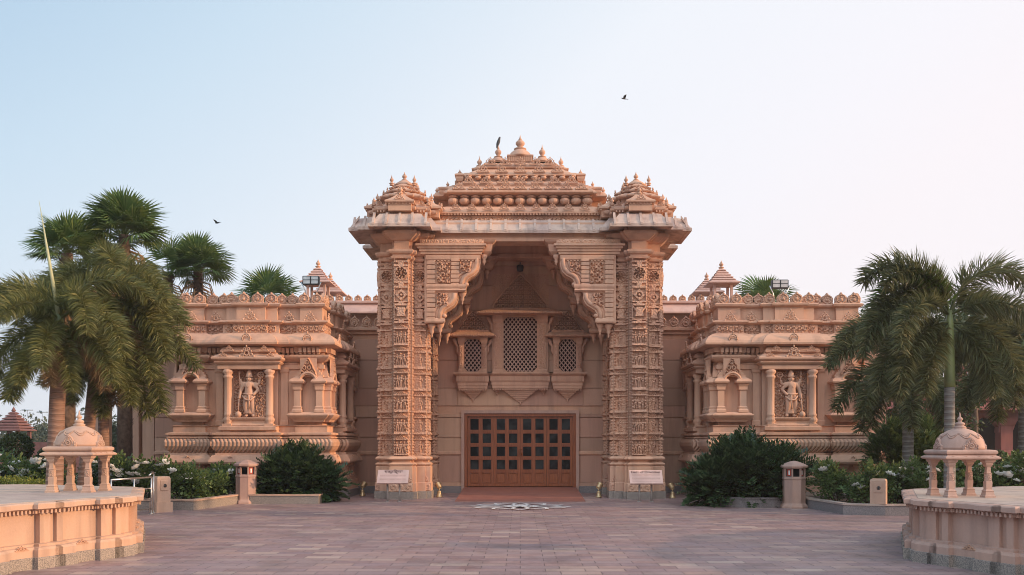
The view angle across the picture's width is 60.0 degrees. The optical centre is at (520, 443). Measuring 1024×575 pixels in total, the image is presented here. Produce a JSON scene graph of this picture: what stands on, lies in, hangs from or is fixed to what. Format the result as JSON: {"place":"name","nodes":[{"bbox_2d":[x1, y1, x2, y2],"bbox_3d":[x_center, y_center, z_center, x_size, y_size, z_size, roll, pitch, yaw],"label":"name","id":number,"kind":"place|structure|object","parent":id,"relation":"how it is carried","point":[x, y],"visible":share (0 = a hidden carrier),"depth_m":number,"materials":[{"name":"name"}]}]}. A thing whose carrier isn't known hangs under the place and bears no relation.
{"place":"outdoors","nodes":[
{"label":"outdoors","id":0,"kind":"place"},
{"bbox_2d":[6,493,994,574],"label":"plaza","id":1,"kind":"structure","parent":0,"point":[370,534],"depth_m":14.94,"materials":[{"name":"stone"}]},
{"bbox_2d":[0,474,45,484],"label":"hedge","id":2,"kind":"object","parent":1,"relation":"on","point":[15,479],"visible":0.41,"depth_m":20.36,"materials":[{"name":"green plant"}]},
{"bbox_2d":[0,484,144,574],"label":"stone platform","id":3,"kind":"structure","parent":1,"relation":"on","point":[40,528],"depth_m":12.36,"materials":[{"name":"beige stone"}]},
{"bbox_2d":[39,410,116,492],"bbox_3d":[-7.130,0.117,14.350,0.840,1.315,0.840,0,0,0],"label":"kiosk","id":4,"kind":"object","parent":3,"relation":"on","point":[71,444],"visible":1,"depth_m":14.08,"materials":[{"name":"beige stone"}]},
{"bbox_2d":[0,202,157,484],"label":"palm tree","id":5,"kind":"object","parent":1,"relation":"on","point":[47,343],"visible":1,"depth_m":19.08,"materials":[{"name":"green plant"}]},
{"bbox_2d":[8,235,195,484],"bbox_3d":[-9.782,-1.742,21.349,4.460,6.814,3.598,0,0,-34],"label":"palm tree","id":6,"kind":"object","parent":1,"relation":"on","point":[105,255],"visible":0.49,"depth_m":21.13,"materials":[{"name":"green plant"}]},
{"bbox_2d":[77,185,171,464],"bbox_3d":[-12.057,-3.111,26.989,3.044,9.526,3.078,0,0,0],"label":"fan palm","id":7,"kind":"object","parent":1,"relation":"on","point":[127,213],"visible":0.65,"depth_m":26.67,"materials":[{"name":"green plant"}]},
{"bbox_2d":[110,472,154,513],"bbox_3d":[-8.766,1.159,20.131,0.099,0.974,1.719,0,0,9],"label":"steel railing","id":8,"kind":"object","parent":1,"relation":"on","point":[134,478],"visible":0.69,"depth_m":20.66,"materials":[{"name":"silver metal"}]},
{"bbox_2d":[149,476,172,512],"bbox_3d":[-8.659,1.220,21.400,0.320,0.860,0.420,0,0,38],"label":"stone post","id":9,"kind":"object","parent":1,"relation":"on","point":[162,495],"visible":0.99,"depth_m":21.29,"materials":[{"name":"beige stone"}]},
{"bbox_2d":[137,492,238,509],"bbox_3d":[-10.060,1.520,23.747,4.720,0.260,3.746,0,0,0],"label":"planting bed","id":10,"kind":"object","parent":1,"relation":"on","point":[198,503],"visible":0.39,"depth_m":22.35,"materials":[{"name":"stone"}]},
{"bbox_2d":[2,455,76,484],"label":"rose bush","id":11,"kind":"object","parent":10,"relation":"in","point":[34,469],"visible":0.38,"depth_m":21.62,"materials":[{"name":"green plant"}]},
{"bbox_2d":[75,449,132,485],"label":"rose bush","id":12,"kind":"object","parent":10,"relation":"in","point":[94,467],"visible":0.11,"depth_m":23.05,"materials":[{"name":"green plant"}]},
{"bbox_2d":[34,300,204,485],"bbox_3d":[-9.774,-1.110,22.123,3.206,5.523,3.553,0,0,24],"label":"palm tree","id":13,"kind":"object","parent":10,"relation":"in","point":[133,392],"visible":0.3,"depth_m":21.70,"materials":[{"name":"green plant"}]},
{"bbox_2d":[93,453,156,494],"bbox_3d":[-10.164,0.935,22.860,1.667,1.418,1.323,0,0,0],"label":"rose bush","id":14,"kind":"object","parent":10,"relation":"in","point":[119,466],"visible":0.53,"depth_m":22.63,"materials":[{"name":"green plant"}]},
{"bbox_2d":[124,453,186,498],"bbox_3d":[-9.395,0.904,22.948,1.804,1.348,1.461,0,0,0],"label":"rose bush","id":15,"kind":"object","parent":10,"relation":"in","point":[164,463],"visible":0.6,"depth_m":22.64,"materials":[{"name":"green plant"}]},
{"bbox_2d":[170,459,212,498],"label":"rose bush","id":16,"kind":"object","parent":10,"relation":"in","point":[192,483],"visible":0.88,"depth_m":22.93,"materials":[{"name":"green plant"}]},
{"bbox_2d":[190,467,231,497],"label":"rose bush","id":17,"kind":"object","parent":10,"relation":"in","point":[217,488],"visible":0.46,"depth_m":24.01,"materials":[{"name":"green plant"}]},
{"bbox_2d":[210,460,235,495],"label":"rose bush","id":18,"kind":"object","parent":10,"relation":"in","point":[220,466],"visible":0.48,"depth_m":24.64,"materials":[{"name":"green plant"}]},
{"bbox_2d":[233,460,258,503],"bbox_3d":[-7.557,1.048,24.500,0.647,1.205,0.647,0,0,-4],"label":"lantern post","id":19,"kind":"object","parent":1,"relation":"on","point":[246,478],"visible":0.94,"depth_m":24.27,"materials":[{"name":"stone"}]},
{"bbox_2d":[236,466,256,474],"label":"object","id":20,"kind":"structure","parent":19,"relation":"in","point":[255,467],"depth_m":24.30,"materials":[{"name":"stone"}]},
{"bbox_2d":[163,291,362,500],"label":"corner pavilion","id":21,"kind":"structure","parent":1,"relation":"on","point":[301,353],"depth_m":25.81,"materials":[{"name":"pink stone"}]},
{"bbox_2d":[235,370,263,416],"bbox_3d":[-7.821,-1.465,25.657,0.811,1.430,0.294,0,0,0],"label":"statue","id":22,"kind":"object","parent":21,"relation":"in","point":[249,396],"visible":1,"depth_m":25.61,"materials":[{"name":"beige stone"}]},
{"bbox_2d":[301,276,321,293],"bbox_3d":[-6.649,-4.853,28.227,0.676,0.943,0.186,0,0,0],"label":"floodlight","id":23,"kind":"object","parent":21,"relation":"on","point":[310,280],"visible":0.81,"depth_m":28.15,"materials":[{"name":"metal"}]},
{"bbox_2d":[249,492,325,503],"bbox_3d":[-6.440,1.520,25.800,1.921,0.260,3.241,0,0,0],"label":"planting bed","id":24,"kind":"object","parent":1,"relation":"on","point":[264,498],"visible":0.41,"depth_m":24.22,"materials":[{"name":"stone"}]},
{"bbox_2d":[256,436,359,502],"bbox_3d":[-6.148,0.943,25.171,3.165,2.320,2.107,0,0,0],"label":"shrub","id":25,"kind":"object","parent":24,"relation":"in","point":[302,467],"visible":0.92,"depth_m":24.73,"materials":[{"name":"green plant"}]},
{"bbox_2d":[359,481,367,495],"bbox_3d":[-4.928,1.413,27.896,0.201,0.473,0.286,0,0,29],"label":"spotlight","id":26,"kind":"object","parent":1,"relation":"on","point":[364,484],"visible":1,"depth_m":27.84,"materials":[{"name":"gold metal"}]},
{"bbox_2d":[377,470,408,501],"bbox_3d":[-3.600,1.196,25.153,0.880,0.910,0.335,0,0,0],"label":"information plaque","id":27,"kind":"object","parent":1,"relation":"on","point":[388,477],"visible":1,"depth_m":25.14,"materials":[{"name":"white metal"}]},
{"bbox_2d":[435,482,442,496],"bbox_3d":[-2.513,1.413,27.363,0.201,0.473,0.286,0,0,-29],"label":"spotlight","id":28,"kind":"object","parent":1,"relation":"on","point":[438,486],"visible":1,"depth_m":27.30,"materials":[{"name":"gold metal"}]},
{"bbox_2d":[348,136,691,499],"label":"entrance gate","id":29,"kind":"structure","parent":1,"relation":"on","point":[442,252],"depth_m":26.66,"materials":[{"name":"stone"}]},
{"bbox_2d":[154,261,886,492],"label":"gallery wall","id":30,"kind":"structure","parent":1,"relation":"on","point":[520,378],"depth_m":29.60,"materials":[{"name":"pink stone"}]},
{"bbox_2d":[450,311,495,400],"bbox_3d":[-1.571,-2.898,29.480,1.535,3.038,0.795,0,0,0],"label":"window","id":31,"kind":"structure","parent":30,"relation":"in","point":[472,378],"depth_m":29.39,"materials":[{"name":"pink stone"}]},
{"bbox_2d":[464,413,575,486],"bbox_3d":[0.000,0.224,29.635,3.720,2.452,0.170,0,0,0],"label":"door","id":32,"kind":"structure","parent":30,"relation":"in","point":[501,449],"depth_m":29.64,"materials":[{"name":"brown wood"}]},
{"bbox_2d":[477,273,562,404],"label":"window","id":33,"kind":"structure","parent":30,"relation":"in","point":[520,311],"depth_m":29.43,"materials":[{"name":"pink stone"}]},
{"bbox_2d":[517,262,523,271],"bbox_3d":[0.000,-5.862,29.399,0.240,0.375,0.378,0,0,0],"label":"dome lamp","id":34,"kind":"object","parent":30,"relation":"attached to","point":[520,267],"visible":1,"depth_m":29.24,"materials":[{"name":"black metal"}]},
{"bbox_2d":[328,294,729,324],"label":"wing","id":35,"kind":"structure","parent":30,"relation":"on","point":[679,310],"depth_m":36.38,"materials":[{"name":"beige stone"}]},
{"bbox_2d":[299,260,336,297],"bbox_3d":[-8.470,-6.592,37.200,1.280,2.251,1.280,0,0,0],"label":"roof kiosk","id":36,"kind":"object","parent":35,"relation":"on","point":[324,278],"visible":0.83,"depth_m":36.95,"materials":[{"name":"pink stone"}]},
{"bbox_2d":[313,272,347,300],"bbox_3d":[-8.447,-6.579,39.500,1.320,2.083,1.320,0,0,0],"label":"roof kiosk","id":37,"kind":"object","parent":35,"relation":"on","point":[335,292],"visible":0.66,"depth_m":39.08,"materials":[{"name":"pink stone"}]},
{"bbox_2d":[689,272,724,300],"bbox_3d":[8.295,-6.579,39.500,1.320,2.083,1.320,0,0,0],"label":"roof kiosk","id":38,"kind":"object","parent":35,"relation":"on","point":[700,290],"visible":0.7,"depth_m":39.16,"materials":[{"name":"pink stone"}]},
{"bbox_2d":[703,261,739,296],"bbox_3d":[8.427,-6.570,37.200,1.280,2.206,1.280,0,0,0],"label":"roof kiosk","id":39,"kind":"object","parent":35,"relation":"on","point":[722,278],"visible":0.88,"depth_m":36.86,"materials":[{"name":"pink stone"}]},
{"bbox_2d":[545,311,590,401],"bbox_3d":[1.571,-2.898,29.480,1.535,3.038,0.795,0,0,0],"label":"window","id":40,"kind":"structure","parent":30,"relation":"in","point":[567,350],"depth_m":29.39,"materials":[{"name":"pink stone"}]},
{"bbox_2d":[455,487,585,501],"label":"ramp","id":41,"kind":"structure","parent":1,"relation":"on","point":[519,494],"depth_m":27.12,"materials":[{"name":"red stone"}]},
{"bbox_2d":[475,503,570,509],"bbox_3d":[0.000,1.627,23.114,2.691,0.031,2.691,0,0,0],"label":"floor inlay","id":42,"kind":"object","parent":1,"relation":"on","point":[496,505],"visible":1,"depth_m":22.92,"materials":[{"name":"white stone"}]},
{"bbox_2d":[595,482,602,497],"bbox_3d":[2.424,1.413,27.190,0.201,0.473,0.286,0,0,29],"label":"spotlight","id":43,"kind":"object","parent":1,"relation":"on","point":[598,487],"visible":1,"depth_m":27.12,"materials":[{"name":"gold metal"}]},
{"bbox_2d":[629,470,662,501],"bbox_3d":[3.533,1.201,24.953,0.930,0.901,0.335,0,0,0],"label":"information plaque","id":44,"kind":"object","parent":1,"relation":"on","point":[645,477],"visible":1,"depth_m":24.93,"materials":[{"name":"white metal"}]},
{"bbox_2d":[667,482,675,497],"bbox_3d":[4.577,1.413,26.851,0.201,0.473,0.286,0,0,-29],"label":"spotlight","id":45,"kind":"object","parent":1,"relation":"on","point":[671,487],"visible":1,"depth_m":26.79,"materials":[{"name":"gold metal"}]},
{"bbox_2d":[717,494,782,507],"bbox_3d":[6.159,1.520,24.052,2.224,0.260,2.536,0,0,0],"label":"planting bed","id":46,"kind":"object","parent":1,"relation":"on","point":[773,502],"visible":0.54,"depth_m":22.85,"materials":[{"name":"grey stone"}]},
{"bbox_2d":[675,424,821,507],"bbox_3d":[6.178,0.858,23.644,4.135,2.738,2.676,0,0,0],"label":"shrub","id":47,"kind":"object","parent":46,"relation":"in","point":[744,463],"visible":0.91,"depth_m":23.16,"materials":[{"name":"green plant"}]},
{"bbox_2d":[678,292,874,495],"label":"corner pavilion","id":48,"kind":"structure","parent":1,"relation":"on","point":[738,353],"depth_m":25.84,"materials":[{"name":"stone"}]},
{"bbox_2d":[769,280,789,294],"bbox_3d":[8.254,-4.734,28.227,0.676,0.943,0.186,0,0,0],"label":"floodlight","id":49,"kind":"object","parent":48,"relation":"on","point":[779,284],"visible":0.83,"depth_m":28.14,"materials":[{"name":"metal"}]},
{"bbox_2d":[776,370,804,416],"bbox_3d":[7.821,-1.465,25.657,0.812,1.430,0.294,0,0,0],"label":"statue","id":50,"kind":"object","parent":48,"relation":"in","point":[791,401],"visible":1,"depth_m":25.61,"materials":[{"name":"beige stone"}]},
{"bbox_2d":[780,461,807,508],"bbox_3d":[7.033,1.048,22.800,0.647,1.205,0.647,0,0,3],"label":"lantern post","id":51,"kind":"object","parent":1,"relation":"on","point":[794,484],"visible":1,"depth_m":22.58,"materials":[{"name":"stone"}]},
{"bbox_2d":[782,468,805,477],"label":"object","id":52,"kind":"structure","parent":51,"relation":"in","point":[784,469],"depth_m":22.67,"materials":[{"name":"stone"}]},
{"bbox_2d":[805,492,908,515],"bbox_3d":[10.175,1.520,22.900,5.690,0.260,5.440,0,0,0],"label":"planting bed","id":53,"kind":"object","parent":1,"relation":"on","point":[843,507],"visible":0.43,"depth_m":20.56,"materials":[{"name":"grey stone"}]},
{"bbox_2d":[807,455,858,502],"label":"rose bush","id":54,"kind":"object","parent":53,"relation":"in","point":[830,477],"visible":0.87,"depth_m":22.06,"materials":[{"name":"green plant"}]},
{"bbox_2d":[837,456,901,503],"bbox_3d":[8.468,0.930,21.404,1.580,1.296,1.084,0,0,0],"label":"rose bush","id":55,"kind":"object","parent":53,"relation":"on","point":[859,484],"visible":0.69,"depth_m":21.23,"materials":[{"name":"green plant"}]},
{"bbox_2d":[870,478,886,503],"bbox_3d":[8.251,1.100,20.437,0.340,0.580,0.290,0,0,30],"label":"stone post","id":56,"kind":"object","parent":53,"relation":"on","point":[878,490],"visible":1,"depth_m":20.34,"materials":[{"name":"beige stone"}]},
{"bbox_2d":[861,459,914,502],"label":"rose bush","id":57,"kind":"object","parent":53,"relation":"on","point":[896,466],"visible":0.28,"depth_m":22.08,"materials":[{"name":"green plant"}]},
{"bbox_2d":[854,415,941,498],"bbox_3d":[10.432,0.531,23.962,2.690,2.621,1.693,0,0,0],"label":"leafy bush","id":58,"kind":"object","parent":53,"relation":"on","point":[887,438],"visible":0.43,"depth_m":23.71,"materials":[{"name":"green plant"}]},
{"bbox_2d":[819,308,1000,500],"bbox_3d":[9.806,-0.926,21.980,4.713,5.153,2.071,0,0,13],"label":"palm tree","id":59,"kind":"object","parent":53,"relation":"in","point":[869,406],"visible":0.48,"depth_m":22.14,"materials":[{"name":"green plant"}]},
{"bbox_2d":[886,409,942,487],"bbox_3d":[11.206,0.384,25.010,1.786,2.797,1.718,0,0,0],"label":"leafy bush","id":60,"kind":"object","parent":53,"relation":"on","point":[929,425],"visible":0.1,"depth_m":24.67,"materials":[{"name":"green plant"}]},
{"bbox_2d":[898,454,977,492],"bbox_3d":[9.923,0.834,21.082,1.637,1.594,1.436,0,0,0],"label":"rose bush","id":61,"kind":"object","parent":53,"relation":"in","point":[923,480],"visible":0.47,"depth_m":21.06,"materials":[{"name":"green plant"}]},
{"bbox_2d":[943,460,997,487],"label":"rose bush","id":62,"kind":"object","parent":53,"relation":"on","point":[977,468],"visible":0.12,"depth_m":21.46,"materials":[{"name":"green plant"}]},
{"bbox_2d":[943,313,1023,453],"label":"palm tree","id":63,"kind":"object","parent":53,"relation":"in","point":[1014,392],"visible":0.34,"depth_m":21.76,"materials":[{"name":"green plant"}]},
{"bbox_2d":[973,449,1023,486],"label":"rose bush","id":64,"kind":"object","parent":53,"relation":"in","point":[1006,475],"visible":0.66,"depth_m":20.73,"materials":[{"name":"green plant"}]},
{"bbox_2d":[995,449,1023,468],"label":"rose bush","id":65,"kind":"object","parent":53,"relation":"in","point":[1005,455],"visible":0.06,"depth_m":21.52,"materials":[{"name":"green plant"}]},
{"bbox_2d":[848,244,1023,487],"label":"palm tree","id":66,"kind":"object","parent":1,"relation":"on","point":[917,342],"visible":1,"depth_m":18.19,"materials":[{"name":"green plant"}]},
{"bbox_2d":[901,486,1023,574],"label":"stone platform","id":67,"kind":"structure","parent":1,"relation":"on","point":[977,533],"depth_m":11.86,"materials":[{"name":"stone"}]},
{"bbox_2d":[921,412,1000,497],"bbox_3d":[6.440,0.156,13.000,0.790,1.236,0.790,0,0,0],"label":"kiosk","id":68,"kind":"object","parent":67,"relation":"on","point":[963,443],"visible":1,"depth_m":12.75,"materials":[{"name":"stone"}]},
{"bbox_2d":[0,0,1023,433],"label":"sky","id":69,"kind":"structure","parent":0,"point":[796,141],"materials":[{"name":"blue"}]},
{"bbox_2d":[886,365,1017,466],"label":"red arcade building","id":70,"kind":"structure","parent":0,"point":[999,436],"depth_m":62.10,"materials":[{"name":"stone"}]},
{"label":"ground","id":71,"kind":"structure","parent":0,"visible":0},
{"bbox_2d":[0,422,39,439],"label":"broadleaf tree","id":72,"kind":"object","parent":71,"relation":"on","point":[23,432],"visible":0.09,"depth_m":82.84,"materials":[{"name":"green plant"}]},
{"bbox_2d":[0,409,46,441],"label":"broadleaf tree","id":73,"kind":"object","parent":71,"relation":"on","point":[36,440],"visible":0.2,"depth_m":84.94,"materials":[{"name":"green plant"}]},
{"bbox_2d":[0,411,47,433],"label":"distant wood","id":74,"kind":"object","parent":71,"relation":"on","point":[38,419],"depth_m":162.03,"materials":[{"name":"green plant"}]},
{"bbox_2d":[5,419,47,441],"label":"broadleaf tree","id":75,"kind":"object","parent":71,"relation":"on","point":[42,429],"visible":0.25,"depth_m":90.34,"materials":[{"name":"green plant"}]},
{"bbox_2d":[160,230,237,302],"bbox_3d":[-11.447,-3.031,31.813,2.840,9.366,2.626,0,0,25],"label":"fan palm","id":76,"kind":"object","parent":71,"relation":"on","point":[204,252],"visible":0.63,"depth_m":31.47,"materials":[{"name":"green plant"}]},
{"bbox_2d":[229,263,303,302],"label":"fan palm","id":77,"kind":"object","parent":71,"relation":"on","point":[266,281],"visible":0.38,"depth_m":37.52,"materials":[{"name":"green plant"}]},
{"bbox_2d":[733,274,799,302],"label":"fan palm","id":78,"kind":"object","parent":71,"relation":"on","point":[761,287],"visible":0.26,"depth_m":37.60,"materials":[{"name":"green plant"}]},
{"label":"lawn","id":79,"kind":"structure","parent":0,"visible":0},
{"bbox_2d":[0,446,30,477],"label":"rose bush","id":80,"kind":"object","parent":79,"relation":"on","point":[3,459],"visible":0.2,"depth_m":22.18,"materials":[{"name":"green plant"}]},
{"bbox_2d":[0,431,35,460],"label":"topiary ball","id":81,"kind":"object","parent":79,"relation":"on","point":[27,449],"visible":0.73,"depth_m":26.77,"materials":[{"name":"green plant"}]},
{"bbox_2d":[0,407,36,440],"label":"garden pavilion","id":82,"kind":"structure","parent":79,"relation":"on","point":[13,420],"depth_m":59.57,"materials":[{"name":"stone"}]},
{"bbox_2d":[0,442,79,472],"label":"garden wall","id":83,"kind":"structure","parent":79,"relation":"on","point":[38,446],"depth_m":50.00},
{"bbox_2d":[35,447,45,461],"bbox_3d":[-18.149,0.882,33.997,0.776,1.537,0.754,0,0,0],"label":"topiary ball","id":84,"kind":"object","parent":79,"relation":"on","point":[39,452],"visible":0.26,"depth_m":33.77,"materials":[{"name":"green plant"}]},
{"bbox_2d":[17,209,104,484],"bbox_3d":[-13.353,-2.600,25.954,2.637,8.505,2.540,0,0,0],"label":"fan palm","id":85,"kind":"object","parent":79,"relation":"on","point":[67,235],"visible":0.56,"depth_m":25.64,"materials":[{"name":"green plant"}]},
{"bbox_2d":[80,407,116,441],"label":"broadleaf tree","id":86,"kind":"object","parent":79,"relation":"on","point":[114,435],"visible":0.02,"depth_m":42.32,"materials":[{"name":"green plant"}]},
{"bbox_2d":[112,441,116,457],"bbox_3d":[-15.453,0.752,33.993,0.837,1.796,0.847,0,0,0],"label":"topiary ball","id":87,"kind":"object","parent":79,"relation":"on","point":[114,444],"visible":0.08,"depth_m":33.75,"materials":[{"name":"green plant"}]},
{"bbox_2d":[95,379,155,489],"bbox_3d":[-13.328,-1.303,29.990,2.336,5.906,1.020,0,0,0],"label":"garden arcade","id":88,"kind":"object","parent":79,"relation":"on","point":[144,438],"depth_m":29.60,"materials":[{"name":"stone"}]},
{"bbox_2d":[131,233,207,298],"bbox_3d":[-12.469,-2.895,31.512,2.652,9.094,2.606,0,0,0],"label":"fan palm","id":89,"kind":"object","parent":79,"relation":"on","point":[168,253],"visible":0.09,"depth_m":31.28,"materials":[{"name":"green plant"}]},
{"bbox_2d":[885,370,988,432],"bbox_3d":[14.280,-1.043,30.625,4.151,5.406,5.451,0,0,0],"label":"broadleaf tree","id":90,"kind":"object","parent":79,"relation":"on","point":[894,412],"visible":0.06,"depth_m":30.30,"materials":[{"name":"green plant"}]},
{"bbox_2d":[860,308,1023,431],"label":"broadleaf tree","id":91,"kind":"object","parent":79,"relation":"on","point":[963,317],"visible":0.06,"depth_m":31.62,"materials":[{"name":"green plant"}]},
{"bbox_2d":[934,300,1023,465],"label":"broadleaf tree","id":92,"kind":"object","parent":79,"relation":"on","point":[975,413],"visible":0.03,"depth_m":37.88,"materials":[{"name":"green plant"}]},
{"bbox_2d":[994,450,1006,466],"bbox_3d":[18.319,0.929,34.001,0.764,1.442,0.788,0,0,0],"label":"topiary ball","id":93,"kind":"object","parent":79,"relation":"on","point":[998,454],"visible":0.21,"depth_m":33.78,"materials":[{"name":"green plant"}]},
{"bbox_2d":[1002,468,1023,485],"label":"hedge","id":94,"kind":"object","parent":79,"relation":"on","point":[1022,479],"visible":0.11,"depth_m":20.72,"materials":[{"name":"green plant"}]}
]}

